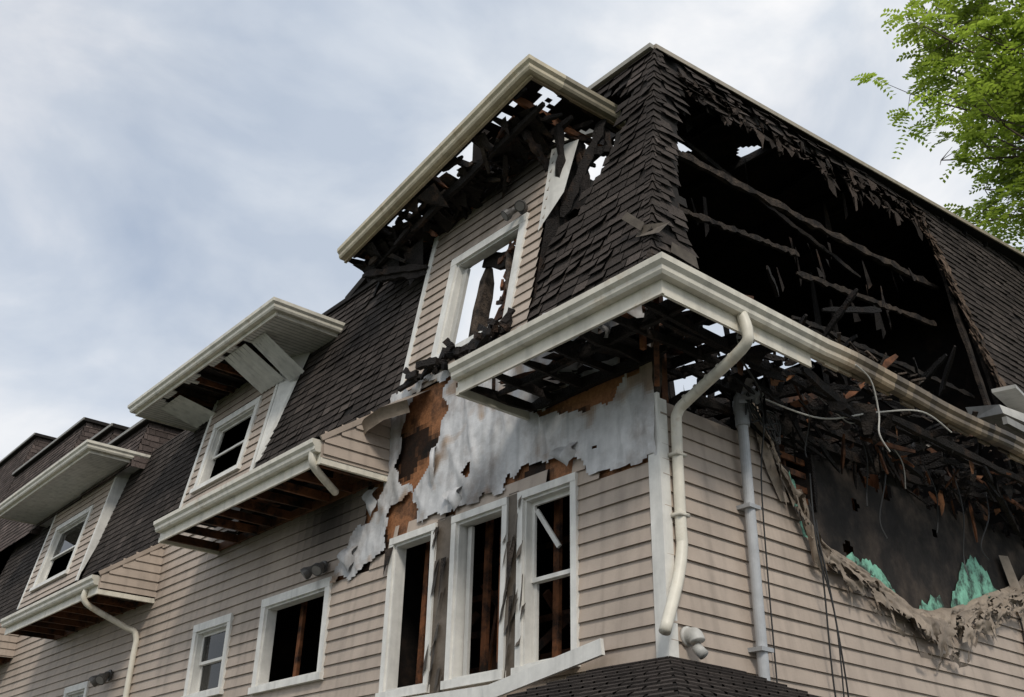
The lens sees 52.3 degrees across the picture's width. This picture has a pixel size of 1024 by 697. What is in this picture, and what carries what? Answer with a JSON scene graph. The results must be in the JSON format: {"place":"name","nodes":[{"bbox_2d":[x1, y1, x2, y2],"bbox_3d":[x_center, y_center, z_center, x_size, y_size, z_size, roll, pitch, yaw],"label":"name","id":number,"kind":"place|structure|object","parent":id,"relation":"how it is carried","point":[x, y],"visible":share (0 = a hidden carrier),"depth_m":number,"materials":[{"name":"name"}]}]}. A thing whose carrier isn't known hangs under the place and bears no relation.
{"place":"outdoors","nodes":[
{"label":"outdoors","id":0,"kind":"place"},
{"bbox_2d":[0,0,1023,460],"label":"sky","id":1,"kind":"structure","parent":0,"point":[170,170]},
{"bbox_2d":[516,657,808,696],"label":"porch underlay","id":2,"kind":"object","parent":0,"point":[676,692],"visible":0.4,"depth_m":8.38,"materials":[{"name":"black"}]},
{"bbox_2d":[507,656,820,696],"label":"porch shingles","id":3,"kind":"object","parent":2,"relation":"on","point":[665,678],"visible":0.98,"depth_m":8.58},
{"label":"ground","id":4,"kind":"structure","parent":0,"visible":0},
{"bbox_2d":[0,48,1023,696],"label":"attic interior","id":5,"kind":"object","parent":4,"relation":"on","point":[740,268],"visible":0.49,"depth_m":18.83,"materials":[{"name":"black wood"}]},
{"bbox_2d":[0,42,1023,634],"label":"gutters and fascia","id":6,"kind":"object","parent":5,"relation":"attached to","point":[668,278],"visible":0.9,"depth_m":13.31,"materials":[{"name":"paint"}]},
{"bbox_2d":[1,316,334,525],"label":"soffit panels","id":7,"kind":"object","parent":6,"relation":"attached to","point":[278,343],"visible":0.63,"depth_m":19.89,"materials":[{"name":"grey wood"}]},
{"bbox_2d":[358,80,613,268],"bbox_3d":[-5.564,0.514,20.601,2.350,1.272,20.350,22,-33,-35],"label":"dormer roofing","id":8,"kind":"object","parent":6,"relation":"attached to","point":[531,94],"visible":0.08,"depth_m":14.13,"materials":[{"name":"wood"}]},
{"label":"road","id":9,"kind":"structure","parent":0,"visible":0},
{"bbox_2d":[850,0,1023,252],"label":"locust tree","id":10,"kind":"object","parent":9,"relation":"on","point":[1003,73],"visible":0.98,"depth_m":22.69,"materials":[{"name":"green plant"}]},
{"bbox_3d":[-8.720,15.155,27.158,12.770,0.550,46.070,22,-33,-35],"label":"foundation","id":11,"kind":"object","parent":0,"visible":0},
{"bbox_2d":[24,220,545,606],"bbox_3d":[-8.696,10.514,29.393,12.500,10.250,46.000,22,-33,-35],"label":"wall inner lining","id":12,"kind":"object","parent":11,"relation":"on","point":[328,473],"depth_m":15.90,"materials":[{"name":"wood"}]},
{"bbox_2d":[0,403,1023,696],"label":"vinyl siding","id":13,"kind":"object","parent":11,"relation":"on","point":[242,579],"visible":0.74,"depth_m":11.33,"materials":[{"name":"beige plastic"}]},
{"bbox_2d":[89,670,111,686],"bbox_3d":[-7.420,5.941,18.825,0.310,0.304,0.573,22,-33,-35],"label":"floodlight","id":14,"kind":"object","parent":13,"relation":"attached to","point":[99,679],"visible":1,"depth_m":18.70,"materials":[{"name":"metal"}]},
{"bbox_2d":[0,411,390,657],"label":"cheek siding","id":15,"kind":"object","parent":13,"relation":"attached to","point":[350,443],"visible":0.92,"depth_m":13.88,"materials":[{"name":"plastic"}]},
{"bbox_2d":[362,390,427,434],"bbox_3d":[-1.612,0.922,13.684,0.580,0.690,1.100,22,-33,-35],"label":"bent flashing","id":16,"kind":"object","parent":15,"relation":"attached to","point":[390,410],"visible":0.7,"depth_m":13.44,"materials":[{"name":"grey metal"}]},
{"bbox_2d":[300,561,327,579],"bbox_3d":[-2.650,2.968,14.050,0.280,0.261,0.491,22,-33,-35],"label":"floodlight","id":17,"kind":"object","parent":13,"relation":"attached to","point":[317,569],"visible":1,"depth_m":14.02,"materials":[{"name":"metal"}]},
{"bbox_2d":[17,139,678,696],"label":"white trim","id":18,"kind":"structure","parent":13,"relation":"attached to","point":[529,669],"depth_m":12.29,"materials":[{"name":"white wood"}]},
{"bbox_2d":[81,311,753,696],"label":"downspouts","id":19,"kind":"object","parent":13,"relation":"on","point":[677,455],"visible":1,"depth_m":9.86,"materials":[{"name":"paint"}]},
{"bbox_2d":[422,491,525,693],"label":"bay posts","id":20,"kind":"object","parent":13,"relation":"attached to","point":[437,648],"visible":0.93,"depth_m":11.63,"materials":[{"name":"grey wood"}]},
{"bbox_2d":[110,87,1023,599],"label":"charred framing","id":21,"kind":"object","parent":13,"relation":"on","point":[468,189],"visible":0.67,"depth_m":13.36,"materials":[{"name":"brown wood"}]},
{"bbox_2d":[18,144,555,608],"bbox_3d":[-5.540,1.702,19.287,0.532,3.450,18.202,22,-33,-35],"label":"dormer siding","id":22,"kind":"object","parent":21,"relation":"attached to","point":[486,218],"visible":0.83,"depth_m":14.81,"materials":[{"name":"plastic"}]},
{"bbox_2d":[501,200,527,220],"bbox_3d":[0.061,-1.827,13.627,0.269,0.252,0.446,22,-33,-35],"label":"floodlight","id":23,"kind":"object","parent":22,"relation":"attached to","point":[520,206],"visible":1,"depth_m":13.61,"materials":[{"name":"metal"}]},
{"bbox_2d":[0,55,1023,616],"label":"roof underlay","id":24,"kind":"object","parent":21,"relation":"on","point":[362,285],"visible":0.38,"depth_m":15.97,"materials":[{"name":"black"}]},
{"bbox_2d":[0,422,221,579],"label":"roof shingles","id":25,"kind":"object","parent":24,"relation":"on","point":[153,438],"visible":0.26,"depth_m":29.21,"materials":[{"name":"brown concrete"}]},
{"bbox_2d":[788,326,1020,470],"bbox_3d":[5.701,1.007,12.797,7.700,0.233,0.742,22,-33,-35],"label":"gutter debris","id":26,"kind":"object","parent":24,"relation":"on","point":[838,376],"visible":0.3,"depth_m":11.53,"materials":[{"name":"brown wood"}]},
{"bbox_2d":[0,47,1023,619],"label":"roof shingles","id":27,"kind":"object","parent":21,"relation":"on","point":[652,185],"visible":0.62,"depth_m":15.95,"materials":[{"name":"concrete"}]},
{"bbox_2d":[621,212,698,268],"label":"loose shingle scraps","id":28,"kind":"object","parent":27,"relation":"on","point":[677,250],"visible":1,"depth_m":11.43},
{"bbox_2d":[677,72,1005,387],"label":"burnt shingle scraps","id":29,"kind":"object","parent":27,"relation":"on","point":[918,219],"visible":0.97,"depth_m":16.42,"materials":[{"name":"black"}]},
{"bbox_2d":[0,97,1023,684],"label":"framing lumber","id":30,"kind":"object","parent":21,"relation":"on","point":[76,617],"visible":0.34,"depth_m":13.67,"materials":[{"name":"wood"}]},
{"bbox_2d":[333,358,647,580],"bbox_3d":[-0.582,2.169,12.088,0.001,4.350,6.200,22,-33,-35],"label":"wall sheathing","id":31,"kind":"object","parent":30,"relation":"attached to","point":[421,427],"depth_m":13.25,"materials":[{"name":"brown wood"}]},
{"bbox_2d":[330,278,656,582],"bbox_3d":[-0.518,1.100,12.408,0.116,2.430,5.850,22,-33,-35],"label":"house wrap","id":32,"kind":"object","parent":31,"relation":"attached to","point":[494,447],"visible":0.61,"depth_m":12.00,"materials":[{"name":"white plastic"}]},
{"bbox_2d":[965,384,1023,438],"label":"collapsed eave","id":33,"kind":"object","parent":30,"relation":"attached to","point":[1009,418],"visible":0.91,"depth_m":13.82,"materials":[{"name":"white wood"}]},
{"bbox_2d":[353,58,1023,633],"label":"ashy beams","id":34,"kind":"structure","parent":21,"relation":"attached to","point":[483,304],"depth_m":15.01,"materials":[{"name":"grey wood"}]},
{"bbox_2d":[557,300,930,448],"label":"torn wrap scraps","id":35,"kind":"object","parent":21,"relation":"on","point":[635,312],"visible":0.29,"depth_m":10.76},
{"bbox_2d":[683,351,1023,536],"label":"hanging char scraps","id":36,"kind":"object","parent":21,"relation":"on","point":[868,420],"visible":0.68,"depth_m":11.53,"materials":[{"name":"brown wood"}]},
{"bbox_2d":[761,364,951,488],"bbox_3d":[3.785,0.898,11.205,2.310,0.814,0.921,22,-33,-35],"label":"loose cable","id":37,"kind":"object","parent":21,"relation":"attached to","point":[878,411],"visible":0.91,"depth_m":11.01,"materials":[{"name":"grey rubber"}]},
{"bbox_2d":[740,358,989,696],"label":"service cable","id":38,"kind":"object","parent":21,"relation":"attached to","point":[751,408],"visible":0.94,"depth_m":10.86,"materials":[{"name":"rubber"}]},
{"bbox_2d":[773,432,1023,622],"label":"burnt sheathing","id":39,"kind":"object","parent":21,"relation":"attached to","point":[913,559],"visible":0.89,"depth_m":12.53,"materials":[{"name":"black wood"}]},
{"bbox_2d":[680,626,707,659],"bbox_3d":[1.630,2.611,9.266,0.180,0.301,0.208,22,-33,-35],"label":"twin-head floodlight","id":40,"kind":"object","parent":13,"relation":"attached to","point":[691,636],"visible":1,"depth_m":9.24,"materials":[{"name":"white plastic"}]},
{"bbox_2d":[732,386,773,680],"bbox_3d":[2.438,2.971,9.755,0.270,5.743,0.342,22,-33,-35],"label":"electrical conduit","id":41,"kind":"object","parent":13,"relation":"attached to","point":[761,650],"visible":0.73,"depth_m":10.31,"materials":[{"name":"grey metal"}]},
{"bbox_2d":[750,402,1023,670],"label":"melted siding edge","id":42,"kind":"object","parent":13,"relation":"attached to","point":[939,626],"visible":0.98,"depth_m":11.85,"materials":[{"name":"beige plastic"}]},
{"bbox_2d":[789,471,997,623],"bbox_3d":[4.631,2.644,12.264,4.503,1.498,0.001,22,-33,-35],"label":"green sheathing board","id":43,"kind":"object","parent":13,"relation":"attached to","point":[975,582],"visible":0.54,"depth_m":13.03,"materials":[{"name":"teal"}]}
]}

